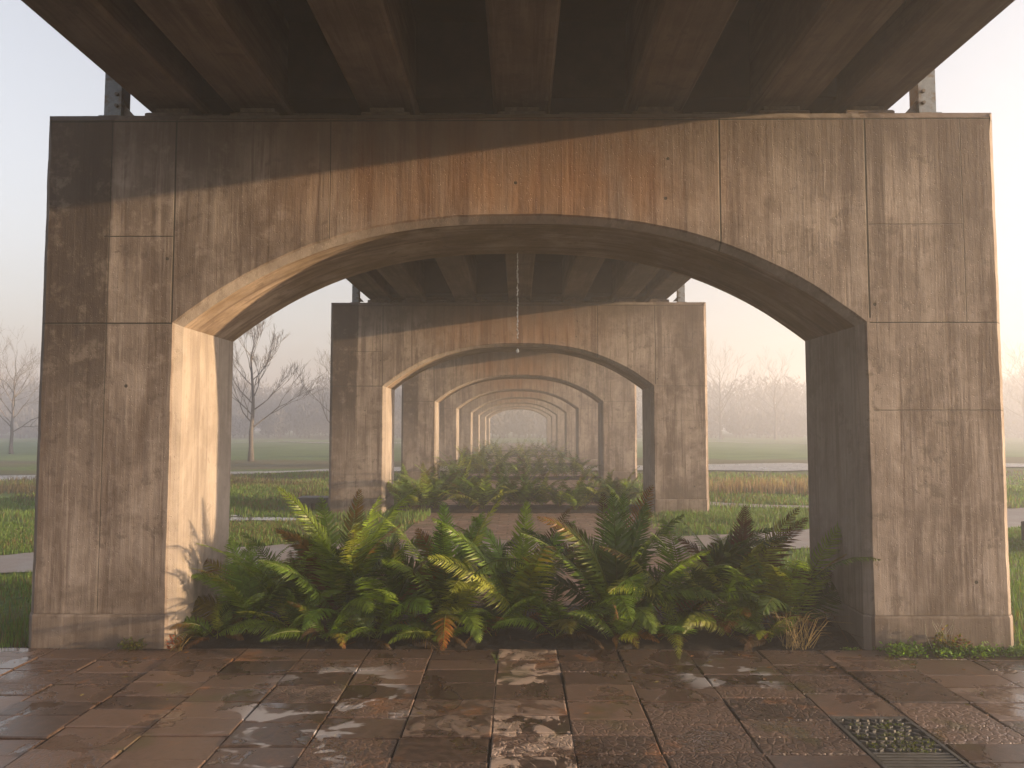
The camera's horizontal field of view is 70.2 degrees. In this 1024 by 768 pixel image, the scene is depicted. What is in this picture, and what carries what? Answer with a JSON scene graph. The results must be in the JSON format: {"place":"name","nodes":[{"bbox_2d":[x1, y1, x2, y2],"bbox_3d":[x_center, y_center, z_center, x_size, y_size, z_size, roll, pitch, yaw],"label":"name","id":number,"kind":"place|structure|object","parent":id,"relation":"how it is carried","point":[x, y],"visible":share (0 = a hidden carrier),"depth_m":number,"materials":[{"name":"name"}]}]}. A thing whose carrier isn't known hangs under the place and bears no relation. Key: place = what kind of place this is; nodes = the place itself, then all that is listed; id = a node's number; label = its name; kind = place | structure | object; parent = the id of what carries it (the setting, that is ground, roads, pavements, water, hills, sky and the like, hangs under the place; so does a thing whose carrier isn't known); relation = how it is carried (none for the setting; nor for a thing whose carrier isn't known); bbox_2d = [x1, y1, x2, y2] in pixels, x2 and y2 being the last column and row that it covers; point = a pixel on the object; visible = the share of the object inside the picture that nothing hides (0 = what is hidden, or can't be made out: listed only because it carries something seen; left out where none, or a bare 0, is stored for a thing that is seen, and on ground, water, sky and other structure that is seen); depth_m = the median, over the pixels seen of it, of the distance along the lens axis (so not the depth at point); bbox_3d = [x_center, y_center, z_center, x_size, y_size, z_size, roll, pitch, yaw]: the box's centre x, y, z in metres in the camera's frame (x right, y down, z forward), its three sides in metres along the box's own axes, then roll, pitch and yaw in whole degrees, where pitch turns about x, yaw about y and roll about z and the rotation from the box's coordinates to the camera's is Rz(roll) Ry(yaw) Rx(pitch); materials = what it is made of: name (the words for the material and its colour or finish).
{"place":"outdoors","nodes":[
{"label":"outdoors","id":0,"kind":"place"},
{"bbox_2d":[0,647,1023,767],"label":"plaza paving","id":1,"kind":"structure","parent":0,"point":[694,723],"depth_m":4.16,"materials":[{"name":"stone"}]},
{"bbox_2d":[117,637,146,651],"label":"weed clump","id":2,"kind":"object","parent":1,"relation":"on","point":[128,646],"visible":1,"depth_m":5.22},
{"bbox_2d":[165,626,198,651],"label":"red leaved weed","id":3,"kind":"object","parent":1,"relation":"on","point":[178,648],"visible":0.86,"depth_m":5.20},
{"bbox_2d":[48,648,1011,741],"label":"fallen leaves","id":4,"kind":"object","parent":1,"relation":"on","point":[539,662],"visible":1,"depth_m":4.65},
{"bbox_2d":[829,716,973,767],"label":"drain cover","id":5,"kind":"object","parent":1,"relation":"on","point":[925,757],"visible":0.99,"depth_m":3.68,"materials":[{"name":"metal"}]},
{"bbox_2d":[843,637,1023,659],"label":"creeping weeds","id":6,"kind":"object","parent":1,"relation":"on","point":[964,651],"visible":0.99,"depth_m":5.10,"materials":[{"name":"plant"}]},
{"bbox_2d":[925,620,972,652],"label":"weed clump","id":7,"kind":"object","parent":1,"relation":"on","point":[946,640],"visible":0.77,"depth_m":5.16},
{"bbox_2d":[0,430,1023,648],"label":"ground","id":8,"kind":"structure","parent":0,"point":[297,453],"depth_m":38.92,"materials":[{"name":"plant"}]},
{"bbox_2d":[0,328,40,453],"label":"bare tree","id":9,"kind":"object","parent":8,"relation":"on","point":[13,400],"visible":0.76,"depth_m":42.57,"materials":[{"name":"brown plant"}]},
{"bbox_2d":[0,471,328,502],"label":"brown scrub","id":10,"kind":"object","parent":8,"relation":"on","point":[17,488],"visible":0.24,"depth_m":19.20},
{"bbox_2d":[229,517,298,520],"bbox_3d":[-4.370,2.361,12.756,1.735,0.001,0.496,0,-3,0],"label":"curb","id":11,"kind":"structure","parent":8,"relation":"on","point":[252,518],"depth_m":12.79,"materials":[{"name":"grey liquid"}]},
{"bbox_2d":[232,315,326,461],"bbox_3d":[-12.038,-0.601,35.271,6.158,8.734,4.128,1,-4,-21],"label":"bare tree","id":12,"kind":"object","parent":8,"relation":"on","point":[251,447],"visible":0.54,"depth_m":35.25,"materials":[{"name":"brown plant"}]},
{"bbox_2d":[287,341,330,422],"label":"bare tree","id":13,"kind":"object","parent":8,"relation":"on","point":[323,407],"visible":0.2,"depth_m":44.64,"materials":[{"name":"brown plant"}]},
{"bbox_2d":[297,496,328,510],"bbox_3d":[-3.427,2.376,14.316,1.500,0.320,0.420,0,-3,-1],"label":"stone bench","id":14,"kind":"object","parent":8,"relation":"on","point":[309,501],"visible":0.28,"depth_m":14.11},
{"bbox_2d":[0,361,1023,437],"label":"distant wood","id":15,"kind":"object","parent":8,"relation":"on","point":[305,416],"visible":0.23,"depth_m":110.49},
{"bbox_2d":[0,508,1023,572],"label":"footpath","id":16,"kind":"structure","parent":8,"relation":"on","point":[22,562],"depth_m":9.83,"materials":[{"name":"concrete"}]},
{"bbox_2d":[386,504,647,512],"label":"planting soil","id":17,"kind":"structure","parent":8,"relation":"on","point":[553,508],"depth_m":13.91,"materials":[{"name":"soil"}]},
{"bbox_2d":[386,465,450,510],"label":"fern","id":18,"kind":"object","parent":17,"relation":"on","point":[398,496],"visible":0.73,"depth_m":13.87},
{"bbox_2d":[390,462,465,509],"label":"fern","id":19,"kind":"object","parent":17,"relation":"on","point":[428,500],"visible":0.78,"depth_m":13.83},
{"bbox_2d":[394,461,474,507],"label":"fern","id":20,"kind":"object","parent":17,"relation":"on","point":[443,484],"visible":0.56,"depth_m":14.20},
{"bbox_2d":[425,460,493,505],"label":"fern","id":21,"kind":"object","parent":17,"relation":"on","point":[457,480],"visible":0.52,"depth_m":14.53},
{"bbox_2d":[443,470,495,508],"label":"fern","id":22,"kind":"object","parent":17,"relation":"on","point":[471,494],"visible":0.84,"depth_m":13.95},
{"bbox_2d":[447,465,516,511],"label":"fern","id":23,"kind":"object","parent":17,"relation":"on","point":[487,484],"visible":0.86,"depth_m":13.86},
{"bbox_2d":[475,474,511,505],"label":"fern","id":24,"kind":"object","parent":17,"relation":"on","point":[497,497],"visible":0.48,"depth_m":14.36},
{"bbox_2d":[477,464,542,505],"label":"fern","id":25,"kind":"object","parent":17,"relation":"on","point":[514,487],"visible":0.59,"depth_m":14.50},
{"bbox_2d":[493,467,542,506],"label":"fern","id":26,"kind":"object","parent":17,"relation":"on","point":[522,497],"visible":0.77,"depth_m":14.21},
{"bbox_2d":[491,464,559,504],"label":"fern","id":27,"kind":"object","parent":17,"relation":"on","point":[526,477],"visible":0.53,"depth_m":14.61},
{"bbox_2d":[515,471,563,505],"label":"fern","id":28,"kind":"object","parent":17,"relation":"on","point":[542,499],"visible":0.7,"depth_m":14.31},
{"bbox_2d":[535,475,572,505],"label":"fern","id":29,"kind":"object","parent":17,"relation":"on","point":[556,499],"visible":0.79,"depth_m":14.08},
{"bbox_2d":[541,473,608,512],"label":"fern","id":30,"kind":"object","parent":17,"relation":"on","point":[576,490],"visible":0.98,"depth_m":13.76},
{"bbox_2d":[566,474,609,506],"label":"fern","id":31,"kind":"object","parent":17,"relation":"on","point":[585,490],"visible":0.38,"depth_m":14.26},
{"bbox_2d":[571,469,625,505],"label":"fern","id":32,"kind":"object","parent":17,"relation":"on","point":[597,498],"visible":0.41,"depth_m":14.30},
{"bbox_2d":[585,466,649,506],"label":"fern","id":33,"kind":"object","parent":17,"relation":"on","point":[624,489],"visible":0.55,"depth_m":13.88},
{"bbox_2d":[586,470,649,504],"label":"fern","id":34,"kind":"object","parent":17,"relation":"on","point":[612,486],"visible":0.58,"depth_m":13.96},
{"bbox_2d":[459,391,575,456],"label":"arched bridge pier","id":35,"kind":"structure","parent":8,"relation":"on","point":[468,410],"depth_m":38.94,"materials":[{"name":"concrete"}]},
{"bbox_2d":[480,404,555,447],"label":"arched bridge pier","id":36,"kind":"structure","parent":8,"relation":"on","point":[484,415],"depth_m":55.70,"materials":[{"name":"concrete"}]},
{"bbox_2d":[479,450,556,451],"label":"planting soil","id":37,"kind":"structure","parent":8,"relation":"on","point":[515,451],"depth_m":47.26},
{"bbox_2d":[328,297,708,513],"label":"arched bridge pier","id":38,"kind":"structure","parent":8,"relation":"on","point":[654,349],"depth_m":13.81,"materials":[{"name":"concrete"}]},
{"bbox_2d":[350,285,363,302],"bbox_3d":[-2.973,-2.025,14.088,0.245,0.950,0.200,0,-3,0],"label":"steel post","id":39,"kind":"object","parent":38,"relation":"on","point":[356,298],"visible":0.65,"depth_m":14.01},
{"bbox_2d":[674,284,684,301],"bbox_3d":[3.211,-2.028,14.036,0.245,0.950,0.200,0,-3,0],"label":"steel post","id":40,"kind":"object","parent":38,"relation":"on","point":[680,294],"visible":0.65,"depth_m":13.96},
{"bbox_2d":[486,407,550,444],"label":"arched bridge pier","id":41,"kind":"structure","parent":8,"relation":"on","point":[548,426],"depth_m":64.09,"materials":[{"name":"concrete"}]},
{"bbox_2d":[401,352,636,480],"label":"arched bridge pier","id":42,"kind":"structure","parent":8,"relation":"on","point":[427,392],"depth_m":22.18,"materials":[{"name":"concrete"}]},
{"bbox_2d":[440,379,597,465],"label":"arched bridge pier","id":43,"kind":"structure","parent":8,"relation":"on","point":[581,403],"depth_m":30.55,"materials":[{"name":"concrete"}]},
{"bbox_2d":[473,399,564,451],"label":"arched bridge pier","id":44,"kind":"structure","parent":8,"relation":"on","point":[560,422],"depth_m":47.32,"materials":[{"name":"concrete"}]},
{"bbox_2d":[438,476,600,479],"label":"planting soil","id":45,"kind":"structure","parent":8,"relation":"on","point":[550,478],"depth_m":22.29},
{"bbox_2d":[428,447,479,476],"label":"fern","id":46,"kind":"object","parent":45,"relation":"on","point":[447,465],"visible":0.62,"depth_m":22.35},
{"bbox_2d":[437,446,487,476],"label":"fern","id":47,"kind":"object","parent":45,"relation":"on","point":[455,467],"visible":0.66,"depth_m":22.41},
{"bbox_2d":[451,445,493,475],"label":"fern","id":48,"kind":"object","parent":45,"relation":"on","point":[469,471],"visible":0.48,"depth_m":22.96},
{"bbox_2d":[449,446,496,475],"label":"fern","id":49,"kind":"object","parent":45,"relation":"on","point":[479,462],"visible":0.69,"depth_m":22.62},
{"bbox_2d":[471,455,507,475],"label":"fern","id":50,"kind":"object","parent":45,"relation":"on","point":[486,466],"visible":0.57,"depth_m":22.43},
{"bbox_2d":[482,445,509,475],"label":"fern","id":51,"kind":"object","parent":45,"relation":"on","point":[496,461],"visible":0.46,"depth_m":23.01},
{"bbox_2d":[494,455,527,476],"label":"fern","id":52,"kind":"object","parent":45,"relation":"on","point":[505,466],"visible":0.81,"depth_m":22.49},
{"bbox_2d":[487,452,535,475],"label":"fern","id":53,"kind":"object","parent":45,"relation":"on","point":[515,467],"visible":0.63,"depth_m":22.64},
{"bbox_2d":[512,451,548,475],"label":"fern","id":54,"kind":"object","parent":45,"relation":"on","point":[537,468],"visible":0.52,"depth_m":22.91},
{"bbox_2d":[513,452,552,478],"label":"fern","id":55,"kind":"object","parent":45,"relation":"on","point":[519,459],"visible":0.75,"depth_m":22.43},
{"bbox_2d":[520,450,564,476],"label":"fern","id":56,"kind":"object","parent":45,"relation":"on","point":[540,465],"visible":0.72,"depth_m":22.64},
{"bbox_2d":[539,453,571,477],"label":"fern","id":57,"kind":"object","parent":45,"relation":"on","point":[555,472],"visible":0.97,"depth_m":22.45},
{"bbox_2d":[543,450,588,475],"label":"fern","id":58,"kind":"object","parent":45,"relation":"on","point":[562,464],"visible":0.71,"depth_m":23.00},
{"bbox_2d":[547,453,590,477],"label":"fern","id":59,"kind":"object","parent":45,"relation":"on","point":[574,470],"visible":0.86,"depth_m":22.30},
{"bbox_2d":[570,456,599,478],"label":"fern","id":60,"kind":"object","parent":45,"relation":"on","point":[581,468],"visible":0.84,"depth_m":22.08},
{"bbox_2d":[178,604,861,650],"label":"planting soil","id":61,"kind":"structure","parent":8,"relation":"on","point":[700,640],"depth_m":5.41,"materials":[{"name":"soil"}]},
{"bbox_2d":[169,598,263,650],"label":"fern","id":62,"kind":"object","parent":61,"relation":"on","point":[221,616],"visible":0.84,"depth_m":5.44,"materials":[{"name":"plant"}]},
{"bbox_2d":[188,538,320,636],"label":"fern","id":63,"kind":"object","parent":61,"relation":"on","point":[252,596],"visible":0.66,"depth_m":5.70,"materials":[{"name":"plant"}]},
{"bbox_2d":[197,531,336,629],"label":"fern","id":64,"kind":"object","parent":61,"relation":"on","point":[294,566],"visible":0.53,"depth_m":5.77,"materials":[{"name":"plant"}]},
{"bbox_2d":[230,570,342,638],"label":"fern","id":65,"kind":"object","parent":61,"relation":"on","point":[294,615],"visible":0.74,"depth_m":5.51,"materials":[{"name":"plant"}]},
{"bbox_2d":[260,597,384,648],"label":"fern","id":66,"kind":"object","parent":61,"relation":"on","point":[317,627],"visible":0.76,"depth_m":5.32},
{"bbox_2d":[258,487,439,629],"bbox_3d":[-1.248,1.484,5.871,1.380,1.344,1.612,0,-3,0],"label":"fern","id":67,"kind":"object","parent":61,"relation":"on","point":[363,559],"visible":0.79,"depth_m":5.71,"materials":[{"name":"plant"}]},
{"bbox_2d":[321,590,421,649],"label":"fern","id":68,"kind":"object","parent":61,"relation":"on","point":[368,629],"visible":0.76,"depth_m":5.38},
{"bbox_2d":[301,533,472,653],"bbox_3d":[-0.926,1.553,5.548,1.173,0.851,1.338,-1,-4,17],"label":"fern","id":69,"kind":"object","parent":61,"relation":"on","point":[391,586],"visible":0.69,"depth_m":5.56,"materials":[{"name":"plant"}]},
{"bbox_2d":[388,599,485,647],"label":"fern","id":70,"kind":"object","parent":61,"relation":"on","point":[417,624],"visible":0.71,"depth_m":5.39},
{"bbox_2d":[376,494,537,650],"bbox_3d":[-0.461,1.393,5.695,1.297,1.028,1.715,3,-4,-38],"label":"fern","id":71,"kind":"object","parent":61,"relation":"on","point":[454,591],"visible":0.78,"depth_m":5.55,"materials":[{"name":"plant"}]},
{"bbox_2d":[431,587,541,643],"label":"fern","id":72,"kind":"object","parent":61,"relation":"on","point":[491,618],"visible":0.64,"depth_m":5.53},
{"bbox_2d":[428,501,578,625],"bbox_3d":[-0.044,1.504,5.752,1.164,1.104,1.403,0,-3,0],"label":"fern","id":73,"kind":"object","parent":61,"relation":"on","point":[504,591],"visible":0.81,"depth_m":5.68,"materials":[{"name":"plant"}]},
{"bbox_2d":[196,596,865,648],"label":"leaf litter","id":74,"kind":"object","parent":61,"relation":"on","point":[544,626],"visible":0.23,"depth_m":5.42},
{"bbox_2d":[492,585,622,648],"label":"fern","id":75,"kind":"object","parent":61,"relation":"on","point":[556,621],"visible":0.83,"depth_m":5.40,"materials":[{"name":"plant"}]},
{"bbox_2d":[561,584,659,649],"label":"fern","id":76,"kind":"object","parent":61,"relation":"on","point":[623,631],"visible":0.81,"depth_m":5.34,"materials":[{"name":"plant"}]},
{"bbox_2d":[497,485,724,633],"bbox_3d":[0.892,1.474,5.665,1.508,1.307,1.419,3,-5,-43],"label":"fern","id":77,"kind":"object","parent":61,"relation":"on","point":[596,564],"visible":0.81,"depth_m":5.71,"materials":[{"name":"plant"}]},
{"bbox_2d":[626,594,716,658],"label":"fern","id":78,"kind":"object","parent":61,"relation":"on","point":[669,629],"visible":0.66,"depth_m":5.35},
{"bbox_2d":[599,519,792,647],"bbox_3d":[1.403,1.661,5.841,1.505,1.118,1.456,0,-3,0],"label":"fern","id":79,"kind":"object","parent":61,"relation":"on","point":[721,559],"visible":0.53,"depth_m":5.67,"materials":[{"name":"plant"}]},
{"bbox_2d":[671,561,771,652],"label":"fern","id":80,"kind":"object","parent":61,"relation":"on","point":[736,610],"visible":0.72,"depth_m":5.39,"materials":[{"name":"plant"}]},
{"bbox_2d":[677,505,833,632],"bbox_3d":[1.840,1.500,5.701,1.124,1.053,1.330,-3,-4,39],"label":"fern","id":81,"kind":"object","parent":61,"relation":"on","point":[736,575],"visible":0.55,"depth_m":5.75,"materials":[{"name":"plant"}]},
{"bbox_2d":[714,597,801,650],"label":"fern","id":82,"kind":"object","parent":61,"relation":"on","point":[753,638],"visible":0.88,"depth_m":5.38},
{"bbox_2d":[724,523,880,630],"bbox_3d":[2.231,1.486,5.669,1.129,0.980,1.436,-2,-4,24],"label":"fern","id":83,"kind":"object","parent":61,"relation":"on","point":[811,589],"visible":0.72,"depth_m":5.61,"materials":[{"name":"plant"}]},
{"bbox_2d":[760,608,844,649],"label":"dry grass tuft","id":84,"kind":"object","parent":61,"relation":"on","point":[788,638],"visible":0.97,"depth_m":5.27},
{"bbox_2d":[471,462,569,464],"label":"planting soil","id":85,"kind":"structure","parent":8,"relation":"on","point":[567,463],"depth_m":30.72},
{"bbox_2d":[461,444,496,461],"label":"fern","id":86,"kind":"object","parent":85,"relation":"on","point":[483,453],"visible":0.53,"depth_m":30.88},
{"bbox_2d":[487,441,520,461],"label":"fern","id":87,"kind":"object","parent":85,"relation":"on","point":[505,454],"visible":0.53,"depth_m":30.71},
{"bbox_2d":[491,446,520,462],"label":"fern","id":88,"kind":"object","parent":85,"relation":"on","point":[505,453],"visible":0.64,"depth_m":30.97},
{"bbox_2d":[517,443,539,463],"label":"fern","id":89,"kind":"object","parent":85,"relation":"on","point":[526,457],"visible":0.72,"depth_m":30.61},
{"bbox_2d":[526,443,554,461],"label":"fern","id":90,"kind":"object","parent":85,"relation":"on","point":[545,452],"visible":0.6,"depth_m":31.13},
{"bbox_2d":[539,447,564,460],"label":"fern","id":91,"kind":"object","parent":85,"relation":"on","point":[550,453],"visible":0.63,"depth_m":31.11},
{"bbox_2d":[537,442,573,461],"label":"fern","id":92,"kind":"object","parent":85,"relation":"on","point":[561,452],"visible":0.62,"depth_m":31.37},
{"bbox_2d":[28,106,1013,650],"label":"arched bridge pier","id":93,"kind":"structure","parent":8,"relation":"on","point":[854,248],"depth_m":5.43,"materials":[{"name":"concrete"}]},
{"bbox_2d":[98,73,133,115],"bbox_3d":[-3.045,-2.516,5.703,0.245,0.950,0.200,0,-3,0],"label":"steel post","id":94,"kind":"object","parent":93,"relation":"on","point":[117,100],"visible":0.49,"depth_m":5.63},
{"bbox_2d":[516,252,518,352],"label":"dripping water","id":95,"kind":"structure","parent":93,"relation":"hanging from","point":[517,350],"depth_m":6.37,"materials":[{"name":"clear liquid"}]},
{"bbox_2d":[21,0,1014,302],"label":"bridge deck","id":96,"kind":"structure","parent":93,"relation":"on","point":[429,56],"depth_m":5.38,"materials":[{"name":"concrete"}]},
{"bbox_2d":[906,69,941,112],"bbox_3d":[3.140,-2.519,5.650,0.245,0.950,0.200,0,-3,0],"label":"steel post","id":97,"kind":"object","parent":93,"relation":"on","point":[922,96],"visible":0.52,"depth_m":5.58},
{"bbox_2d":[482,455,565,456],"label":"planting soil","id":98,"kind":"structure","parent":8,"relation":"on","point":[528,456],"depth_m":38.93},
{"bbox_2d":[471,438,501,454],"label":"fern","id":99,"kind":"object","parent":98,"relation":"on","point":[485,446],"visible":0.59,"depth_m":38.99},
{"bbox_2d":[526,436,540,454],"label":"fern","id":100,"kind":"object","parent":98,"relation":"on","point":[537,444],"visible":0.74,"depth_m":39.66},
{"bbox_2d":[534,438,553,453],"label":"fern","id":101,"kind":"object","parent":98,"relation":"on","point":[542,446],"visible":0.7,"depth_m":39.39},
{"bbox_2d":[539,438,562,455],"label":"fern","id":102,"kind":"object","parent":98,"relation":"on","point":[551,451],"visible":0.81,"depth_m":39.19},
{"bbox_2d":[707,336,756,438],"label":"bare tree","id":103,"kind":"object","parent":8,"relation":"on","point":[720,411],"visible":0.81,"depth_m":93.10,"materials":[{"name":"brown plant"}]},
{"bbox_2d":[731,345,798,439],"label":"bare tree","id":104,"kind":"object","parent":8,"relation":"on","point":[775,421],"visible":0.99,"depth_m":92.12,"materials":[{"name":"brown plant"}]},
{"bbox_2d":[709,473,1007,495],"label":"reeds","id":105,"kind":"object","parent":8,"relation":"on","point":[801,485],"visible":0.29,"depth_m":17.60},
{"bbox_2d":[710,502,1015,510],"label":"side footpath","id":106,"kind":"structure","parent":8,"relation":"on","point":[803,506],"depth_m":14.80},
{"bbox_2d":[1001,337,1023,441],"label":"bare tree","id":107,"kind":"object","parent":8,"relation":"on","point":[1022,402],"visible":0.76,"depth_m":80.46,"materials":[{"name":"brown plant"}]},
{"bbox_2d":[1021,521,1023,539],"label":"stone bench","id":108,"kind":"object","parent":8,"relation":"on","point":[1022,529],"visible":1,"depth_m":9.93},
{"bbox_2d":[0,463,1023,479],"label":"road","id":109,"kind":"structure","parent":0,"point":[773,466],"depth_m":27.81,"materials":[{"name":"asphalt"}]},
{"bbox_2d":[0,0,1023,429],"label":"sky","id":110,"kind":"structure","parent":0,"point":[43,75],"materials":[{"name":"white"}]},
{"bbox_2d":[234,441,806,443],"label":"road","id":111,"kind":"structure","parent":0,"point":[396,442],"depth_m":74.93,"materials":[{"name":"asphalt"}]},
{"bbox_2d":[368,443,725,605],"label":"brick paving","id":112,"kind":"structure","parent":0,"point":[501,524],"depth_m":12.35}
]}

